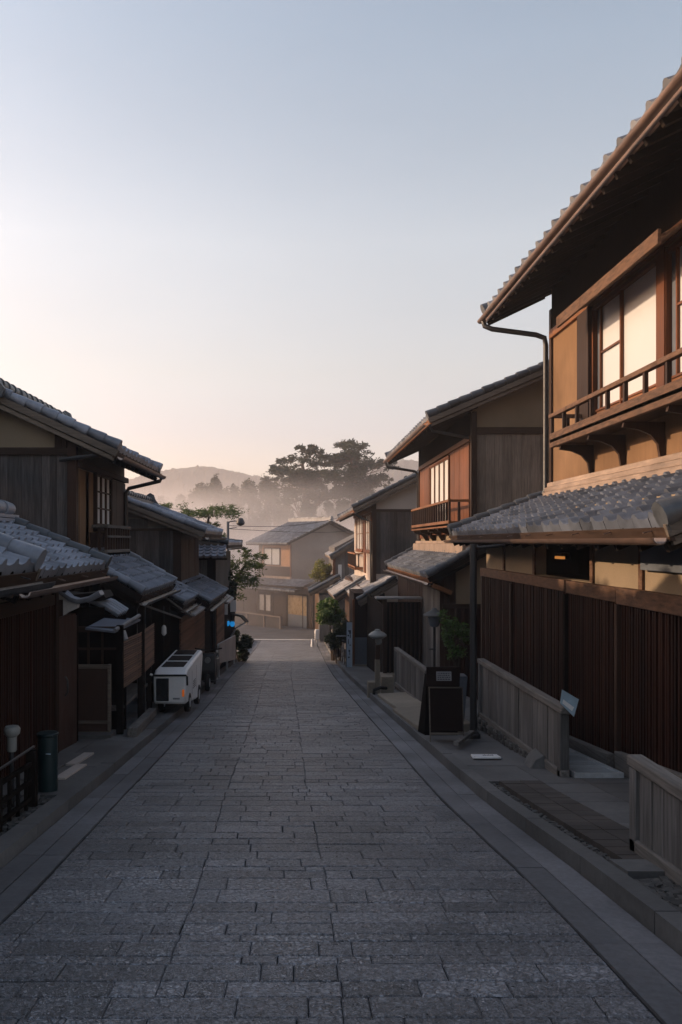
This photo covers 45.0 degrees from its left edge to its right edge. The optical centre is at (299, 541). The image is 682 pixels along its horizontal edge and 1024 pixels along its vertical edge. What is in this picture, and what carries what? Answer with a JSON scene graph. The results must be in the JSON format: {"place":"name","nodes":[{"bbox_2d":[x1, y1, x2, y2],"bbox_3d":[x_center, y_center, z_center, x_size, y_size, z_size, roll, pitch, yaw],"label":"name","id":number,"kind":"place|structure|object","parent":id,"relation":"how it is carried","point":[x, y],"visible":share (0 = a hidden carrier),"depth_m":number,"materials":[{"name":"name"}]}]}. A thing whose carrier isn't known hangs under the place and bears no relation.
{"place":"outdoors","nodes":[
{"label":"outdoors","id":0,"kind":"place"},
{"bbox_2d":[3,639,239,800],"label":"pavement","id":1,"kind":"structure","parent":0,"point":[101,749],"depth_m":10.37,"materials":[{"name":"stone"}]},
{"bbox_2d":[37,730,58,792],"bbox_3d":[-2.390,2.109,7.798,0.200,0.588,0.205,0,0,0],"label":"green post","id":2,"kind":"object","parent":1,"relation":"on","point":[47,760],"visible":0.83,"depth_m":7.72,"materials":[{"name":"metal"}]},
{"bbox_2d":[14,753,81,780],"bbox_3d":[-2.815,2.497,9.150,0.370,0.186,1.700,0,0,0],"label":"door slab","id":3,"kind":"structure","parent":1,"relation":"on","point":[64,759],"depth_m":9.58,"materials":[{"name":"stone"}]},
{"bbox_2d":[58,752,93,779],"bbox_3d":[-2.500,2.497,9.175,0.240,0.186,1.650,0,0,0],"label":"slab edge","id":4,"kind":"object","parent":1,"relation":"on","point":[73,769],"visible":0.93,"depth_m":9.09,"materials":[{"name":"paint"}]},
{"bbox_2d":[78,664,110,731],"bbox_3d":[-2.905,2.270,11.505,0.530,1.100,0.070,0,0,0],"label":"framed panel","id":5,"kind":"object","parent":1,"relation":"on","point":[94,697],"visible":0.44,"depth_m":11.50,"materials":[{"name":"brown wood"}]},
{"bbox_2d":[78,730,132,740],"bbox_3d":[-2.675,2.722,11.360,0.950,0.115,0.520,0,0,0],"label":"door step","id":6,"kind":"object","parent":1,"relation":"on","point":[108,736],"depth_m":11.30,"materials":[{"name":"stone"}]},
{"bbox_2d":[78,604,151,733],"bbox_3d":[-2.930,2.075,13.065,0.800,2.150,2.630,0,0,0],"label":"porch","id":7,"kind":"object","parent":1,"relation":"on","point":[97,647],"visible":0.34,"depth_m":12.30,"materials":[{"name":"brown wood"}]},
{"bbox_2d":[85,614,140,640],"bbox_3d":[-2.720,1.264,12.051,0.556,0.347,0.788,0,0,8],"label":"awning","id":8,"kind":"object","parent":7,"relation":"attached to","point":[127,622],"visible":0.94,"depth_m":11.98,"materials":[{"name":"grey tile"}]},
{"bbox_2d":[124,623,154,687],"bbox_3d":[-2.560,1.800,13.165,0.033,0.743,2.571,0,0,0],"label":"bamboo screen","id":9,"kind":"object","parent":7,"relation":"hanging from","point":[149,644],"visible":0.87,"depth_m":12.95,"materials":[{"name":"brown wood"}]},
{"bbox_2d":[127,708,156,736],"bbox_3d":[-2.415,2.786,12.725,0.140,0.360,2.566,0,0,-4],"label":"timber baulk","id":10,"kind":"object","parent":1,"relation":"on","point":[136,728],"visible":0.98,"depth_m":12.18,"materials":[{"name":"grey wood"}]},
{"bbox_2d":[150,650,202,711],"bbox_3d":[-2.275,2.688,15.527,0.672,0.996,2.507,0,0,0],"label":"delivery cart","id":11,"kind":"object","parent":1,"relation":"on","point":[177,677],"visible":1,"depth_m":14.50,"materials":[{"name":"white paint"}]},
{"bbox_2d":[161,661,186,666],"bbox_3d":[-2.260,2.228,14.905,0.400,0.025,0.530,0,0,0],"label":"top window","id":12,"kind":"structure","parent":11,"relation":"in","point":[168,663],"depth_m":14.82,"materials":[{"name":"black glass"}]},
{"bbox_2d":[168,655,191,660],"bbox_3d":[-2.260,2.216,15.605,0.400,0.025,0.530,0,0,0],"label":"top window","id":13,"kind":"structure","parent":11,"relation":"in","point":[174,657],"depth_m":15.50,"materials":[{"name":"black glass"}]},
{"bbox_2d":[173,650,196,654],"bbox_3d":[-2.260,2.203,16.305,0.400,0.025,0.530,0,0,0],"label":"top window","id":14,"kind":"structure","parent":11,"relation":"in","point":[179,652],"depth_m":16.24,"materials":[{"name":"black glass"}]},
{"bbox_2d":[159,502,248,536],"bbox_3d":[-4.203,1.510,34.175,4.278,6.574,2.385,0,0,11],"label":"garden pine","id":15,"kind":"object","parent":1,"relation":"on","point":[209,513],"visible":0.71,"depth_m":33.95,"materials":[{"name":"green plant"}]},
{"bbox_2d":[228,569,237,595],"bbox_3d":[-2.709,2.723,29.744,0.860,3.590,1.017,0,0,35],"label":"street bush","id":16,"kind":"object","parent":1,"relation":"on","point":[232,583],"visible":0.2,"depth_m":29.79,"materials":[{"name":"green plant"}]},
{"bbox_2d":[226,518,244,550],"bbox_3d":[-2.471,1.862,31.900,0.722,5.564,0.335,0,0,0],"label":"street lamp","id":17,"kind":"object","parent":1,"relation":"on","point":[240,521],"visible":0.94,"depth_m":31.95,"materials":[{"name":"black metal"}]},
{"bbox_2d":[229,517,339,526],"bbox_3d":[-0.079,-0.983,36.800,0.018,0.753,10.996,0,0,29],"label":"overhead wire","id":18,"kind":"object","parent":17,"relation":"attached to","point":[279,526],"visible":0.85,"depth_m":34.97,"materials":[{"name":"rubber"}]},
{"bbox_2d":[238,529,346,532],"bbox_3d":[1.621,-0.724,44.000,0.018,0.571,25.549,0,0,20],"label":"overhead wire","id":19,"kind":"object","parent":17,"relation":"attached to","point":[283,531],"visible":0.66,"depth_m":37.34,"materials":[{"name":"rubber"}]},
{"bbox_2d":[230,547,268,661],"bbox_3d":[-2.350,2.376,31.018,2.433,4.385,2.037,0,0,0],"label":"garden pine","id":20,"kind":"object","parent":1,"relation":"on","point":[239,576],"visible":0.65,"depth_m":30.85,"materials":[{"name":"green plant"}]},
{"bbox_2d":[0,640,260,923],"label":"road edge","id":21,"kind":"object","parent":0,"point":[28,871],"visible":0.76,"depth_m":6.94,"materials":[{"name":"stone"}]},
{"bbox_2d":[195,648,221,690],"bbox_3d":[-2.160,3.023,19.945,0.652,0.995,1.590,0,0,0],"label":"scooter","id":22,"kind":"object","parent":21,"relation":"on","point":[210,666],"visible":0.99,"depth_m":19.39,"materials":[{"name":"metal"}]},
{"bbox_2d":[213,604,215,683],"bbox_3d":[-2.220,2.625,21.600,0.065,2.250,0.065,0,0,23],"label":"eave post","id":23,"kind":"object","parent":21,"relation":"on","point":[214,629],"visible":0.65,"depth_m":21.57,"materials":[{"name":"black wood"}]},
{"bbox_2d":[217,635,235,676],"bbox_3d":[-2.325,3.662,26.575,0.070,1.435,6.054,0,0,0],"label":"metal fence","id":24,"kind":"object","parent":21,"relation":"on","point":[227,652],"visible":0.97,"depth_m":26.47,"materials":[{"name":"metal"}]},
{"bbox_2d":[235,629,253,661],"bbox_3d":[-2.227,4.005,31.586,0.915,1.339,2.070,0,0,0],"label":"street bush","id":25,"kind":"object","parent":21,"relation":"on","point":[244,643],"visible":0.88,"depth_m":31.38,"materials":[{"name":"green plant"}]},
{"bbox_2d":[155,494,348,555],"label":"hills","id":26,"kind":"structure","parent":0,"point":[172,499],"depth_m":407.99,"materials":[{"name":"plant"}]},
{"bbox_2d":[125,459,417,512],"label":"hills","id":27,"kind":"structure","parent":0,"point":[179,481],"depth_m":581.84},
{"bbox_2d":[235,623,314,638],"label":"side street","id":28,"kind":"structure","parent":0,"point":[259,632],"depth_m":51.24,"materials":[{"name":"grey stone"}]},
{"bbox_2d":[235,611,282,628],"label":"board fence","id":29,"kind":"object","parent":28,"relation":"on","point":[264,620],"visible":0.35,"depth_m":55.42,"materials":[{"name":"grey paint"}]},
{"bbox_2d":[254,639,314,639],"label":"road marking","id":30,"kind":"object","parent":28,"relation":"on","point":[283,639],"visible":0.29,"depth_m":46.29,"materials":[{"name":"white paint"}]},
{"bbox_2d":[308,559,332,592],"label":"clipped tree","id":31,"kind":"object","parent":28,"relation":"on","point":[322,571],"visible":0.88,"depth_m":46.82,"materials":[{"name":"green plant"}]},
{"bbox_2d":[315,629,319,645],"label":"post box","id":32,"kind":"object","parent":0,"point":[317,634],"visible":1,"depth_m":41.00,"materials":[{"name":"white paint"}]},
{"bbox_2d":[0,640,662,1023],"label":"road","id":33,"kind":"structure","parent":0,"point":[474,912],"depth_m":4.74,"materials":[{"name":"grey stone"}]},
{"bbox_2d":[315,596,346,660],"bbox_3d":[1.243,3.399,31.974,1.298,2.617,2.103,0,0,0],"label":"leafy shrub","id":34,"kind":"object","parent":33,"relation":"on","point":[328,612],"visible":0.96,"depth_m":31.54,"materials":[{"name":"green plant"}]},
{"bbox_2d":[0,0,681,478],"label":"sky","id":35,"kind":"structure","parent":0,"point":[236,235],"materials":[{"name":"blue"}]},
{"bbox_2d":[236,556,477,700],"bbox_3d":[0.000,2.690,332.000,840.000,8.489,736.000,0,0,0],"label":"ground","id":36,"kind":"structure","parent":0,"point":[241,566],"depth_m":222.94,"materials":[{"name":"grey"}]},
{"bbox_2d":[0,500,117,777],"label":"wooden house","id":37,"kind":"structure","parent":36,"relation":"on","point":[41,568],"depth_m":9.17,"materials":[{"name":"brown wood"}]},
{"bbox_2d":[59,613,76,751],"bbox_3d":[-3.010,1.850,10.590,0.060,1.800,0.820,0,0,0],"label":"door","id":38,"kind":"structure","parent":37,"relation":"in","point":[68,622],"depth_m":10.56,"materials":[{"name":"brown wood"}]},
{"bbox_2d":[59,590,128,740],"bbox_3d":[-2.786,1.706,11.047,0.788,2.188,1.045,0,0,0],"label":"gate canopy","id":39,"kind":"object","parent":37,"relation":"attached to","point":[103,601],"visible":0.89,"depth_m":10.95,"materials":[{"name":"paint"}]},
{"bbox_2d":[0,378,191,717],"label":"wooden house","id":40,"kind":"structure","parent":36,"relation":"on","point":[62,473],"depth_m":13.47,"materials":[{"name":"brown wood"}]},
{"bbox_2d":[93,473,112,530],"bbox_3d":[-3.597,-0.725,15.185,0.118,1.070,1.330,0,0,0],"label":"window","id":41,"kind":"structure","parent":40,"relation":"in","point":[102,484],"depth_m":15.18,"materials":[{"name":"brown wood"}]},
{"bbox_2d":[0,639,253,869],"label":"kerb","id":42,"kind":"structure","parent":36,"relation":"on","point":[19,838],"depth_m":7.67,"materials":[{"name":"stone"}]},
{"bbox_2d":[157,495,172,508],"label":"valley tree","id":43,"kind":"object","parent":36,"relation":"on","point":[161,500],"visible":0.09,"depth_m":103.62,"materials":[{"name":"grey plant"}]},
{"bbox_2d":[125,489,230,701],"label":"wooden house","id":44,"kind":"structure","parent":36,"relation":"on","point":[166,539],"depth_m":19.87,"materials":[{"name":"brown wood"}]},
{"bbox_2d":[170,494,191,512],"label":"valley tree","id":45,"kind":"object","parent":36,"relation":"on","point":[181,499],"visible":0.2,"depth_m":99.53,"materials":[{"name":"grey plant"}]},
{"bbox_2d":[187,482,215,525],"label":"valley tree","id":46,"kind":"object","parent":36,"relation":"on","point":[201,495],"visible":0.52,"depth_m":99.58,"materials":[{"name":"grey plant"}]},
{"bbox_2d":[202,474,228,528],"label":"valley tree","id":47,"kind":"object","parent":36,"relation":"on","point":[217,493],"visible":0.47,"depth_m":103.58,"materials":[{"name":"grey plant"}]},
{"bbox_2d":[199,536,245,668],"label":"wooden house","id":48,"kind":"structure","parent":36,"relation":"on","point":[214,560],"depth_m":25.23,"materials":[{"name":"brown wood"}]},
{"bbox_2d":[230,613,248,635],"bbox_3d":[-2.425,3.062,30.686,0.950,0.905,1.829,0,0,0],"label":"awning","id":49,"kind":"object","parent":48,"relation":"attached to","point":[243,618],"visible":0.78,"depth_m":29.89,"materials":[{"name":"fabric"}]},
{"bbox_2d":[222,483,247,579],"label":"valley tree","id":50,"kind":"object","parent":36,"relation":"on","point":[234,499],"visible":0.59,"depth_m":105.51,"materials":[{"name":"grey plant"}]},
{"bbox_2d":[237,478,264,575],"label":"valley tree","id":51,"kind":"object","parent":36,"relation":"on","point":[249,492],"visible":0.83,"depth_m":109.71,"materials":[{"name":"grey plant"}]},
{"bbox_2d":[254,476,276,545],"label":"valley tree","id":52,"kind":"object","parent":36,"relation":"on","point":[264,491],"visible":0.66,"depth_m":111.58,"materials":[{"name":"grey plant"}]},
{"bbox_2d":[263,482,280,528],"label":"valley tree","id":53,"kind":"object","parent":36,"relation":"on","point":[277,505],"visible":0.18,"depth_m":113.33,"materials":[{"name":"grey plant"}]},
{"bbox_2d":[275,503,294,525],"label":"valley tree","id":54,"kind":"object","parent":36,"relation":"on","point":[283,515],"visible":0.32,"depth_m":103.43,"materials":[{"name":"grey plant"}]},
{"bbox_2d":[236,516,353,628],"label":"wooden house","id":55,"kind":"structure","parent":36,"relation":"on","point":[295,553],"depth_m":57.86,"materials":[{"name":"brown wood"}]},
{"bbox_2d":[259,593,264,610],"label":"window","id":56,"kind":"structure","parent":55,"relation":"in","point":[261,596],"depth_m":58.10,"materials":[{"name":"white paper"}]},
{"bbox_2d":[265,594,271,611],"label":"window","id":57,"kind":"structure","parent":55,"relation":"in","point":[268,597],"depth_m":57.50,"materials":[{"name":"white paper"}]},
{"bbox_2d":[264,548,280,565],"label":"window","id":58,"kind":"structure","parent":55,"relation":"in","point":[274,554],"depth_m":58.60,"materials":[{"name":"white paper"}]},
{"bbox_2d":[287,593,307,628],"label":"door","id":59,"kind":"structure","parent":55,"relation":"in","point":[297,604],"depth_m":54.77,"materials":[{"name":"brown wood"}]},
{"bbox_2d":[267,443,342,516],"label":"tall pine","id":60,"kind":"object","parent":36,"relation":"on","point":[306,483],"visible":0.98,"depth_m":90.17,"materials":[{"name":"green plant"}]},
{"bbox_2d":[299,499,316,516],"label":"valley tree","id":61,"kind":"object","parent":36,"relation":"on","point":[307,508],"visible":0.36,"depth_m":87.69,"materials":[{"name":"green plant"}]},
{"bbox_2d":[320,501,335,515],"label":"valley tree","id":62,"kind":"object","parent":36,"relation":"on","point":[329,508],"visible":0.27,"depth_m":111.52,"materials":[{"name":"green plant"}]},
{"bbox_2d":[307,534,353,641],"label":"wooden house","id":63,"kind":"structure","parent":36,"relation":"on","point":[336,554],"depth_m":46.25,"materials":[{"name":"brown wood"}]},
{"bbox_2d":[333,498,353,531],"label":"valley tree","id":64,"kind":"object","parent":36,"relation":"on","point":[342,505],"visible":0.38,"depth_m":88.46,"materials":[{"name":"green plant"}]},
{"bbox_2d":[311,438,400,524],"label":"tall pine","id":65,"kind":"object","parent":36,"relation":"on","point":[358,484],"visible":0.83,"depth_m":93.64,"materials":[{"name":"green plant"}]},
{"bbox_2d":[326,470,417,665],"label":"wooden house","id":66,"kind":"structure","parent":36,"relation":"on","point":[382,518],"depth_m":30.37,"materials":[{"name":"paint"}]},
{"bbox_2d":[354,515,363,551],"bbox_3d":[2.696,-0.325,37.000,0.118,1.570,4.200,0,0,0],"label":"window","id":67,"kind":"structure","parent":66,"relation":"in","point":[359,523],"depth_m":36.97,"materials":[{"name":"white paper"}]},
{"bbox_2d":[363,512,371,553],"bbox_3d":[2.696,-0.325,32.400,0.118,1.570,2.600,0,0,0],"label":"window","id":68,"kind":"structure","parent":66,"relation":"in","point":[368,516],"depth_m":32.74,"materials":[{"name":"beige paper"}]},
{"bbox_2d":[383,361,542,699],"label":"wooden house","id":69,"kind":"structure","parent":36,"relation":"on","point":[480,450],"depth_m":18.70,"materials":[{"name":"beige paint"}]},
{"bbox_2d":[423,584,439,666],"bbox_3d":[3.234,2.500,20.074,0.045,3.000,2.645,0,0,0],"label":"boarded door","id":70,"kind":"structure","parent":69,"relation":"in","point":[431,597],"depth_m":20.24,"materials":[{"name":"wood"}]},
{"bbox_2d":[429,455,449,534],"bbox_3d":[3.896,-1.225,22.975,0.118,2.070,3.250,0,0,0],"label":"window","id":71,"kind":"structure","parent":69,"relation":"in","point":[439,472],"depth_m":22.85,"materials":[{"name":"white paper"}]},
{"bbox_2d":[324,642,681,956],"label":"kerb","id":72,"kind":"structure","parent":36,"relation":"on","point":[656,915],"depth_m":5.63,"materials":[{"name":"stone"}]},
{"bbox_2d":[372,686,387,694],"bbox_3d":[1.756,3.270,17.798,0.343,0.306,0.253,0,0,0],"label":"black hose","id":73,"kind":"object","parent":72,"relation":"on","point":[379,688],"visible":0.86,"depth_m":17.71,"materials":[{"name":"rubber"}]},
{"bbox_2d":[418,674,425,733],"bbox_3d":[1.795,2.347,11.800,0.150,0.834,0.400,0,0,0],"label":"leaning panel","id":74,"kind":"object","parent":72,"relation":"on","point":[421,726],"visible":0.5,"depth_m":11.79,"materials":[{"name":"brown wood"}]},
{"bbox_2d":[443,57,681,778],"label":"wooden house","id":75,"kind":"structure","parent":36,"relation":"on","point":[581,585],"depth_m":10.78,"materials":[{"name":"beige paint"}]},
{"bbox_2d":[592,258,655,414],"bbox_3d":[4.809,-2.775,12.125,0.098,2.050,2.450,0,0,0],"label":"window","id":76,"kind":"structure","parent":75,"relation":"in","point":[623,329],"depth_m":12.17,"materials":[{"name":"white paper"}]},
{"bbox_2d":[666,237,681,381],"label":"window","id":77,"kind":"structure","parent":75,"relation":"in","point":[673,252],"depth_m":10.57,"materials":[{"name":"beige wood"}]},
{"bbox_2d":[380,675,393,692],"bbox_3d":[1.980,3.287,18.500,0.280,0.510,0.240,0,0,0],"label":"stone block","id":78,"kind":"object","parent":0,"point":[387,681],"depth_m":18.38,"materials":[{"name":"grey stone"}]},
{"bbox_2d":[328,642,537,784],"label":"pavement","id":79,"kind":"structure","parent":0,"point":[503,768],"depth_m":10.06,"materials":[{"name":"stone"}]},
{"bbox_2d":[324,618,347,663],"bbox_3d":[1.455,3.699,30.345,1.158,1.737,1.520,0,0,0],"label":"leafy shrub","id":80,"kind":"object","parent":79,"relation":"on","point":[333,640],"visible":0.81,"depth_m":30.16,"materials":[{"name":"green plant"}]},
{"bbox_2d":[336,636,345,663],"bbox_3d":[1.550,3.837,29.000,0.504,0.944,1.632,0,0,0],"label":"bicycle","id":81,"kind":"object","parent":79,"relation":"on","point":[343,652],"visible":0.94,"depth_m":28.77,"materials":[{"name":"metal"}]},
{"bbox_2d":[346,619,352,666],"bbox_3d":[1.623,3.346,26.611,0.216,1.692,0.045,0,0,7],"label":"banner","id":82,"kind":"object","parent":79,"relation":"on","point":[348,643],"visible":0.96,"depth_m":26.60,"materials":[{"name":"blue fabric"}]},
{"bbox_2d":[367,680,374,697],"bbox_3d":[1.620,3.319,18.300,0.200,0.410,0.240,0,0,0],"label":"stone block","id":83,"kind":"object","parent":79,"relation":"on","point":[370,685],"depth_m":18.18,"materials":[{"name":"grey stone"}]},
{"bbox_2d":[368,629,386,693],"bbox_3d":[1.740,2.653,18.200,0.410,1.425,0.410,0,0,0],"label":"garden lantern","id":84,"kind":"object","parent":79,"relation":"on","point":[378,635],"visible":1,"depth_m":18.14,"materials":[{"name":"beige stone"}]},
{"bbox_2d":[367,594,421,676],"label":"lattice gate","id":85,"kind":"structure","parent":79,"relation":"on","point":[398,624],"depth_m":21.60,"materials":[{"name":"brown wood"}]},
{"bbox_2d":[394,647,425,700],"bbox_3d":[2.300,2.944,17.040,0.110,1.312,4.782,0,0,0],"label":"plank fence","id":86,"kind":"object","parent":79,"relation":"on","point":[409,673],"visible":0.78,"depth_m":17.15,"materials":[{"name":"grey wood"}]},
{"bbox_2d":[378,692,469,731],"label":"stone ramp","id":87,"kind":"structure","parent":79,"relation":"on","point":[405,706],"depth_m":14.75,"materials":[{"name":"grey stone"}]},
{"bbox_2d":[423,607,442,666],"bbox_3d":[2.240,2.012,13.600,0.380,1.840,0.380,0,0,0],"label":"post lamp","id":88,"kind":"object","parent":79,"relation":"on","point":[433,619],"visible":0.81,"depth_m":13.55,"materials":[{"name":"black metal"}]},
{"bbox_2d":[424,667,463,742],"bbox_3d":[1.940,2.165,11.053,0.480,0.980,0.445,0,0,0],"label":"sandwich board","id":89,"kind":"object","parent":79,"relation":"on","point":[444,713],"visible":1,"depth_m":10.91,"materials":[{"name":"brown wood"}]},
{"bbox_2d":[435,609,469,717],"bbox_3d":[2.378,1.912,12.390,0.544,1.803,0.674,0,0,25],"label":"potted shrub","id":90,"kind":"object","parent":79,"relation":"on","point":[455,652],"visible":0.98,"depth_m":12.29,"materials":[{"name":"green plant"}]},
{"bbox_2d":[453,730,473,745],"bbox_3d":[2.180,2.588,10.825,0.070,0.122,1.034,0,0,23],"label":"short plank","id":91,"kind":"object","parent":79,"relation":"on","point":[462,738],"visible":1,"depth_m":10.69,"materials":[{"name":"grey wood"}]},
{"bbox_2d":[471,754,500,758],"bbox_3d":[2.195,2.538,9.690,0.330,0.041,0.220,0,0,0],"label":"ground plate","id":92,"kind":"object","parent":79,"relation":"on","point":[485,756],"visible":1,"depth_m":9.62,"materials":[{"name":"white paint"}]},
{"bbox_2d":[523,749,544,768],"bbox_3d":[2.614,2.472,9.225,0.211,0.215,0.444,0,0,0],"label":"stone block","id":93,"kind":"object","parent":79,"relation":"on","point":[534,758],"depth_m":9.08,"materials":[{"name":"grey stone"}]},
{"bbox_2d":[318,640,681,1023],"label":"road edge","id":94,"kind":"object","parent":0,"point":[644,963],"visible":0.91,"depth_m":5.01,"materials":[{"name":"stone"}]},
{"bbox_2d":[464,716,628,827],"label":"pavement","id":95,"kind":"structure","parent":0,"point":[608,798],"depth_m":7.81,"materials":[{"name":"grey concrete"}]},
{"bbox_2d":[468,544,504,738],"bbox_3d":[2.597,1.391,11.400,0.553,2.727,0.200,0,0,0],"label":"drain pole","id":96,"kind":"object","parent":95,"relation":"on","point":[473,637],"visible":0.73,"depth_m":11.36,"materials":[{"name":"black metal"}]},
{"bbox_2d":[477,714,527,757],"bbox_3d":[2.738,2.788,11.023,0.160,0.622,3.047,0,0,0],"label":"stone footing","id":97,"kind":"object","parent":95,"relation":"on","point":[492,732],"visible":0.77,"depth_m":11.02,"materials":[{"name":"grey stone"}]},
{"bbox_2d":[477,658,569,777],"bbox_3d":[2.750,2.284,10.440,0.110,1.152,3.981,0,0,0],"label":"plank fence","id":98,"kind":"object","parent":97,"relation":"on","point":[525,716],"visible":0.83,"depth_m":9.90,"materials":[{"name":"grey wood"}]},
{"bbox_2d":[560,690,578,716],"bbox_3d":[2.775,1.660,8.424,0.190,0.280,0.017,0,0,0],"label":"plastic leaflet holder","id":99,"kind":"object","parent":98,"relation":"hanging from","point":[568,702],"visible":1,"depth_m":8.42,"materials":[{"name":"white paint"}]},
{"bbox_2d":[569,748,623,777],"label":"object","id":100,"kind":"object","parent":95,"relation":"on","point":[581,765],"visible":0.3,"depth_m":8.80,"materials":[{"name":"stone"}]},
{"bbox_2d":[499,780,643,858],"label":"doorway paving","id":101,"kind":"structure","parent":0,"point":[603,833],"depth_m":6.61,"materials":[{"name":"grey stone"}]},
{"bbox_2d":[609,859,664,878],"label":"doorway paving","id":102,"kind":"structure","parent":0,"point":[639,868],"depth_m":5.11,"materials":[{"name":"stone"}]},
{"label":"soil bed","id":103,"kind":"structure","parent":0,"visible":0},
{"bbox_2d":[3,725,20,806],"bbox_3d":[-2.450,1.955,7.000,0.140,0.771,0.140,0,0,0],"label":"garden lamp","id":104,"kind":"object","parent":103,"relation":"on","point":[11,733],"visible":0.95,"depth_m":6.97,"materials":[{"name":"black metal"}]},
{"bbox_2d":[0,745,37,832],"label":"railing","id":105,"kind":"object","parent":103,"relation":"on","point":[29,785],"visible":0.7,"depth_m":6.87,"materials":[{"name":"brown wood"}]},
{"bbox_2d":[3,793,39,823],"bbox_3d":[-2.387,2.064,4.798,0.153,0.771,5.598,0,0,-1],"label":"bed edge","id":106,"kind":"object","parent":103,"relation":"on","point":[5,809],"visible":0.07,"depth_m":7.03,"materials":[{"name":"stone"}]},
{"bbox_2d":[0,796,53,835],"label":"gravel","id":107,"kind":"structure","parent":103,"relation":"on","point":[14,821],"depth_m":6.80,"materials":[{"name":"grey gravel"}]},
{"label":"soil bed","id":108,"kind":"structure","parent":0,"visible":0},
{"bbox_2d":[491,783,612,861],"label":"gravel","id":109,"kind":"structure","parent":108,"relation":"on","point":[569,833],"depth_m":6.45,"materials":[{"name":"grey gravel"}]},
{"bbox_2d":[627,754,681,886],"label":"plank fence","id":110,"kind":"object","parent":108,"relation":"on","point":[655,813],"visible":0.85,"depth_m":5.23,"materials":[{"name":"grey wood"}]},
{"bbox_2d":[634,876,681,912],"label":"gravel","id":111,"kind":"structure","parent":108,"relation":"on","point":[667,889],"depth_m":4.77,"materials":[{"name":"grey gravel"}]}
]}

